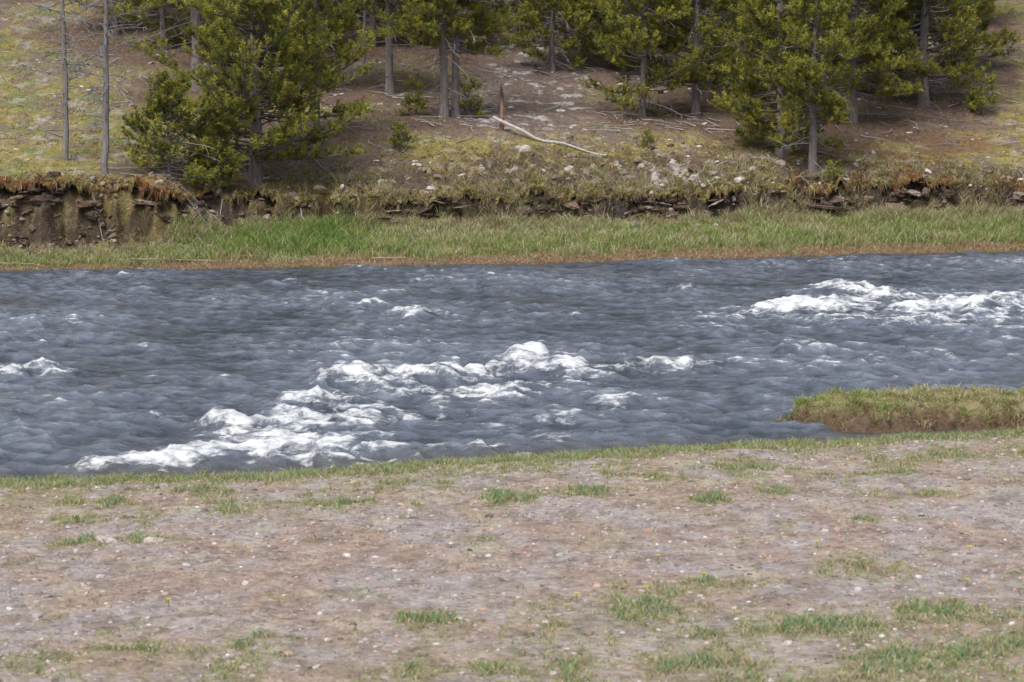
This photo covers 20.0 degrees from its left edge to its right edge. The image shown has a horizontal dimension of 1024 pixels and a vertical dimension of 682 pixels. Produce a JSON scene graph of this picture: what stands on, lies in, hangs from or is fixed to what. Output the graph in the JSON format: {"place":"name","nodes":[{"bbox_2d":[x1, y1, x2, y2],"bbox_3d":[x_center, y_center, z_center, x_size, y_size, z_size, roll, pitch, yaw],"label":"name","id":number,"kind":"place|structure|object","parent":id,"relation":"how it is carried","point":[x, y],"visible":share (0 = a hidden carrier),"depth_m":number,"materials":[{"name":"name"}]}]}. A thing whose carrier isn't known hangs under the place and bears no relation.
{"place":"outdoors","nodes":[
{"label":"outdoors","id":0,"kind":"place"},
{"bbox_2d":[0,0,1023,681],"bbox_3d":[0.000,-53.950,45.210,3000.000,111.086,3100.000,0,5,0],"label":"ground","id":1,"kind":"structure","parent":0,"point":[154,226],"depth_m":30.47,"materials":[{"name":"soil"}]},
{"bbox_2d":[41,594,60,598],"bbox_3d":[-4.002,2.225,25.213,0.118,0.074,0.196,5,7,41],"label":"shore rock","id":2,"kind":"object","parent":1,"relation":"on","point":[49,596],"visible":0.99,"depth_m":25.15,"materials":[{"name":"grey stone"}]},
{"bbox_2d":[24,0,118,160],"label":"dead pine tree","id":3,"kind":"object","parent":1,"relation":"on","point":[64,113],"visible":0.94,"depth_m":79.65,"materials":[{"name":"grey wood"}]},
{"bbox_2d":[48,0,155,174],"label":"dead pine tree","id":4,"kind":"object","parent":1,"relation":"on","point":[106,110],"visible":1,"depth_m":77.01,"materials":[{"name":"grey wood"}]},
{"bbox_2d":[94,535,117,542],"bbox_3d":[-3.997,1.980,28.698,0.201,0.100,0.317,-4,7,-37],"label":"shore rock","id":5,"kind":"object","parent":1,"relation":"on","point":[102,538],"visible":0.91,"depth_m":28.64,"materials":[{"name":"beige stone"}]},
{"bbox_2d":[67,0,172,35],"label":"pine tree","id":6,"kind":"object","parent":1,"relation":"on","point":[135,3],"visible":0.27,"depth_m":98.91,"materials":[{"name":"green plant"}]},
{"bbox_2d":[142,537,163,541],"bbox_3d":[-3.554,1.981,28.706,0.246,0.077,0.150,0,5,0],"label":"shore rock","id":7,"kind":"object","parent":1,"relation":"on","point":[149,539],"visible":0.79,"depth_m":28.68,"materials":[{"name":"beige stone"}]},
{"bbox_2d":[112,0,216,50],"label":"pine tree","id":8,"kind":"object","parent":1,"relation":"on","point":[161,21],"visible":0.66,"depth_m":96.33,"materials":[{"name":"green plant"}]},
{"bbox_2d":[120,64,227,182],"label":"young pine tree","id":9,"kind":"object","parent":1,"relation":"on","point":[165,93],"visible":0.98,"depth_m":77.73,"materials":[{"name":"green plant"}]},
{"bbox_2d":[137,0,235,91],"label":"pine tree","id":10,"kind":"object","parent":1,"relation":"on","point":[195,16],"visible":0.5,"depth_m":90.88,"materials":[{"name":"green plant"}]},
{"bbox_2d":[179,0,217,52],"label":"pine sapling","id":11,"kind":"object","parent":1,"relation":"on","point":[188,15],"visible":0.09,"depth_m":96.26,"materials":[{"name":"green plant"}]},
{"bbox_2d":[0,257,400,266],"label":"driftwood","id":12,"kind":"object","parent":1,"relation":"on","point":[192,260],"visible":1,"depth_m":74.34,"materials":[{"name":"grey wood"}]},
{"bbox_2d":[184,121,249,188],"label":"young pine tree","id":13,"kind":"object","parent":1,"relation":"on","point":[216,145],"visible":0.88,"depth_m":78.30,"materials":[{"name":"green plant"}]},
{"bbox_2d":[199,143,241,188],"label":"pine sapling","id":14,"kind":"object","parent":1,"relation":"on","point":[229,176],"visible":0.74,"depth_m":78.62,"materials":[{"name":"green plant"}]},
{"bbox_2d":[113,0,377,189],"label":"pine tree","id":15,"kind":"object","parent":1,"relation":"on","point":[246,101],"visible":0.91,"depth_m":78.89,"materials":[{"name":"green plant"}]},
{"bbox_2d":[261,0,366,91],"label":"pine tree","id":16,"kind":"object","parent":1,"relation":"on","point":[326,21],"visible":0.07,"depth_m":92.99,"materials":[{"name":"green plant"}]},
{"bbox_2d":[307,549,320,552],"bbox_3d":[-1.901,2.028,27.906,0.162,0.043,0.100,4,7,39],"label":"shore rock","id":17,"kind":"object","parent":1,"relation":"on","point":[314,550],"visible":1,"depth_m":27.87,"materials":[{"name":"grey stone"}]},
{"bbox_2d":[266,0,362,31],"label":"pine tree","id":18,"kind":"object","parent":1,"relation":"on","point":[342,24],"visible":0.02,"depth_m":101.18,"materials":[{"name":"green plant"}]},
{"bbox_2d":[267,0,374,132],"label":"pine tree","id":19,"kind":"object","parent":1,"relation":"on","point":[335,26],"visible":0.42,"depth_m":83.80,"materials":[{"name":"green plant"}]},
{"bbox_2d":[330,0,380,20],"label":"pine tree","id":20,"kind":"object","parent":1,"relation":"on","point":[360,10],"visible":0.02,"depth_m":107.25,"materials":[{"name":"green plant"}]},
{"bbox_2d":[350,0,379,65],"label":"dead pine tree","id":21,"kind":"object","parent":1,"relation":"on","point":[364,30],"visible":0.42,"depth_m":98.38,"materials":[{"name":"grey wood"}]},
{"bbox_2d":[333,0,429,46],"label":"pine tree","id":22,"kind":"object","parent":1,"relation":"on","point":[373,23],"visible":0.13,"depth_m":102.83,"materials":[{"name":"green plant"}]},
{"bbox_2d":[347,0,452,93],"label":"pine tree","id":23,"kind":"object","parent":1,"relation":"on","point":[390,6],"visible":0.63,"depth_m":93.42,"materials":[{"name":"green plant"}]},
{"bbox_2d":[389,118,418,149],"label":"pine sapling","id":24,"kind":"object","parent":1,"relation":"on","point":[400,139],"visible":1,"depth_m":83.39,"materials":[{"name":"green plant"}]},
{"bbox_2d":[394,71,429,114],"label":"pine sapling","id":25,"kind":"object","parent":1,"relation":"on","point":[418,102],"visible":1,"depth_m":88.50,"materials":[{"name":"green plant"}]},
{"bbox_2d":[378,0,482,38],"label":"pine tree","id":26,"kind":"object","parent":1,"relation":"on","point":[408,25],"visible":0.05,"depth_m":103.84,"materials":[{"name":"green plant"}]},
{"bbox_2d":[376,0,487,117],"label":"pine tree","id":27,"kind":"object","parent":1,"relation":"on","point":[419,20],"visible":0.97,"depth_m":87.63,"materials":[{"name":"green plant"}]},
{"bbox_2d":[385,0,526,116],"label":"pine tree","id":28,"kind":"object","parent":1,"relation":"on","point":[482,24],"visible":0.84,"depth_m":88.45,"materials":[{"name":"green plant"}]},
{"bbox_2d":[432,0,496,51],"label":"pine tree","id":29,"kind":"object","parent":1,"relation":"on","point":[474,41],"visible":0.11,"depth_m":102.24,"materials":[{"name":"green plant"}]},
{"bbox_2d":[459,74,487,117],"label":"pine sapling","id":30,"kind":"object","parent":1,"relation":"on","point":[476,106],"visible":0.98,"depth_m":88.60,"materials":[{"name":"green plant"}]},
{"bbox_2d":[499,85,503,130],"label":"broken snag","id":31,"kind":"object","parent":1,"relation":"on","point":[501,126],"visible":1,"depth_m":85.69,"materials":[{"name":"brown wood"}]},
{"bbox_2d":[461,0,550,33],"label":"pine tree","id":32,"kind":"object","parent":1,"relation":"on","point":[514,9],"visible":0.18,"depth_m":106.26,"materials":[{"name":"green plant"}]},
{"bbox_2d":[0,428,1023,681],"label":"shore grass","id":33,"kind":"structure","parent":1,"relation":"on","point":[904,652],"depth_m":24.54,"materials":[{"name":"green plant"}]},
{"bbox_2d":[0,152,1023,267],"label":"dry tussock grass","id":34,"kind":"structure","parent":1,"relation":"on","point":[398,193],"depth_m":81.55,"materials":[{"name":"beige plant"}]},
{"bbox_2d":[0,126,1023,262],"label":"bank rubble","id":35,"kind":"object","parent":1,"relation":"on","point":[322,189],"visible":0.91,"depth_m":81.61,"materials":[{"name":"grey stone"}]},
{"bbox_2d":[0,182,1023,245],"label":"rock ledge","id":36,"kind":"object","parent":1,"relation":"on","point":[34,198],"visible":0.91,"depth_m":80.47,"materials":[{"name":"brown stone"}]},
{"bbox_2d":[0,164,1023,205],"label":"ledge turf grass","id":37,"kind":"structure","parent":36,"relation":"on","point":[469,189],"depth_m":80.65,"materials":[{"name":"green plant"}]},
{"bbox_2d":[0,174,1023,212],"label":"turf overhang","id":38,"kind":"object","parent":1,"relation":"on","point":[657,196],"visible":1,"depth_m":80.19,"materials":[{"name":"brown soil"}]},
{"bbox_2d":[0,426,1023,493],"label":"waterline grass","id":39,"kind":"structure","parent":1,"relation":"on","point":[587,455],"depth_m":35.96,"materials":[{"name":"green plant"}]},
{"bbox_2d":[0,28,1023,251],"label":"fallen branches","id":40,"kind":"object","parent":1,"relation":"on","point":[538,70],"visible":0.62,"depth_m":88.78,"materials":[{"name":"grey wood"}]},
{"bbox_2d":[0,0,1023,179],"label":"hillside stones","id":41,"kind":"object","parent":1,"relation":"on","point":[517,147],"visible":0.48,"depth_m":91.23,"materials":[{"name":"grey stone"}]},
{"bbox_2d":[492,116,606,155],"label":"fallen log","id":42,"kind":"object","parent":1,"relation":"on","point":[521,130],"visible":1,"depth_m":85.17,"materials":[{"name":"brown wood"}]},
{"bbox_2d":[493,0,610,73],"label":"pine tree","id":43,"kind":"object","parent":1,"relation":"on","point":[537,19],"visible":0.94,"depth_m":99.23,"materials":[{"name":"green plant"}]},
{"bbox_2d":[165,540,970,606],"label":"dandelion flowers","id":44,"kind":"object","parent":1,"relation":"on","point":[657,555],"visible":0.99,"depth_m":25.69,"materials":[{"name":"yellow plant"}]},
{"bbox_2d":[536,0,638,62],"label":"pine tree","id":45,"kind":"object","parent":1,"relation":"on","point":[595,14],"visible":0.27,"depth_m":100.90,"materials":[{"name":"green plant"}]},
{"bbox_2d":[549,0,638,45],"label":"pine tree","id":46,"kind":"object","parent":1,"relation":"on","point":[590,19],"visible":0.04,"depth_m":105.31,"materials":[{"name":"green plant"}]},
{"bbox_2d":[254,126,983,221],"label":"bank moss","id":47,"kind":"object","parent":1,"relation":"on","point":[763,150],"visible":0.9,"depth_m":84.18,"materials":[{"name":"green plant"}]},
{"bbox_2d":[574,0,691,75],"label":"pine tree","id":48,"kind":"object","parent":1,"relation":"on","point":[602,7],"visible":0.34,"depth_m":99.91,"materials":[{"name":"green plant"}]},
{"bbox_2d":[582,0,707,121],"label":"pine tree","id":49,"kind":"object","parent":1,"relation":"on","point":[620,9],"visible":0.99,"depth_m":90.22,"materials":[{"name":"green plant"}]},
{"bbox_2d":[639,127,657,147],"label":"pine sapling","id":50,"kind":"object","parent":1,"relation":"on","point":[649,138],"visible":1,"depth_m":85.78,"materials":[{"name":"green plant"}]},
{"bbox_2d":[631,0,750,115],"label":"pine tree","id":51,"kind":"object","parent":1,"relation":"on","point":[697,76],"visible":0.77,"depth_m":91.29,"materials":[{"name":"green plant"}]},
{"bbox_2d":[674,30,713,82],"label":"pine sapling","id":52,"kind":"object","parent":1,"relation":"on","point":[684,55],"visible":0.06,"depth_m":98.08,"materials":[{"name":"green plant"}]},
{"bbox_2d":[675,0,772,98],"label":"pine tree","id":53,"kind":"object","parent":1,"relation":"on","point":[715,87],"visible":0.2,"depth_m":95.64,"materials":[{"name":"green plant"}]},
{"bbox_2d":[692,2,776,60],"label":"pine tree","id":54,"kind":"object","parent":1,"relation":"on","point":[736,31],"visible":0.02,"depth_m":102.14,"materials":[{"name":"green plant"}]},
{"bbox_2d":[707,0,859,156],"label":"pine tree","id":55,"kind":"object","parent":1,"relation":"on","point":[769,30],"visible":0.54,"depth_m":86.12,"materials":[{"name":"green plant"}]},
{"bbox_2d":[773,0,859,179],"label":"pine tree","id":56,"kind":"object","parent":1,"relation":"on","point":[831,42],"visible":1,"depth_m":83.92,"materials":[{"name":"green plant"}]},
{"bbox_2d":[821,159,842,183],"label":"pine sapling","id":57,"kind":"object","parent":1,"relation":"on","point":[834,173],"visible":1,"depth_m":84.02,"materials":[{"name":"green plant"}]},
{"bbox_2d":[771,0,918,94],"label":"pine tree","id":58,"kind":"object","parent":1,"relation":"on","point":[907,20],"visible":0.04,"depth_m":96.47,"materials":[{"name":"green plant"}]},
{"bbox_2d":[794,0,924,123],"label":"pine tree","id":59,"kind":"object","parent":1,"relation":"on","point":[854,27],"visible":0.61,"depth_m":92.09,"materials":[{"name":"green plant"}]},
{"bbox_2d":[828,0,945,88],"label":"pine tree","id":60,"kind":"object","parent":1,"relation":"on","point":[891,52],"visible":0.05,"depth_m":98.24,"materials":[{"name":"green plant"}]},
{"bbox_2d":[775,380,1023,429],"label":"islet grass","id":61,"kind":"structure","parent":1,"relation":"on","point":[908,395],"depth_m":41.07,"materials":[{"name":"green plant"}]},
{"bbox_2d":[846,0,1004,110],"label":"pine tree","id":62,"kind":"object","parent":1,"relation":"on","point":[951,22],"visible":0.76,"depth_m":96.29,"materials":[{"name":"green plant"}]},
{"bbox_2d":[916,1,1015,18],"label":"pine tree","id":63,"kind":"object","parent":1,"relation":"on","point":[999,11],"visible":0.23,"depth_m":111.55,"materials":[{"name":"green plant"}]},
{"bbox_2d":[914,0,1022,69],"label":"pine tree","id":64,"kind":"object","parent":1,"relation":"on","point":[984,26],"visible":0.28,"depth_m":102.37,"materials":[{"name":"green plant"}]},
{"bbox_2d":[963,61,1000,114],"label":"pine sapling","id":65,"kind":"object","parent":1,"relation":"on","point":[977,101],"visible":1,"depth_m":95.65,"materials":[{"name":"green plant"}]},
{"bbox_2d":[0,250,1023,480],"bbox_3d":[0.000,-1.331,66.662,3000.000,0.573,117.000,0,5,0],"label":"river water","id":66,"kind":"structure","parent":0,"point":[141,371],"depth_m":50.76,"materials":[{"name":"liquid"}]},
{"bbox_2d":[0,190,1023,270],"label":"riverbank grass","id":67,"kind":"structure","parent":0,"point":[291,241],"depth_m":78.29,"materials":[{"name":"green plant"}]},
{"bbox_2d":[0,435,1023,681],"bbox_3d":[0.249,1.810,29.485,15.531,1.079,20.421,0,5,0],"label":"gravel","id":68,"kind":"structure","parent":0,"point":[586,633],"depth_m":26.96,"materials":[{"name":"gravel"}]}
]}

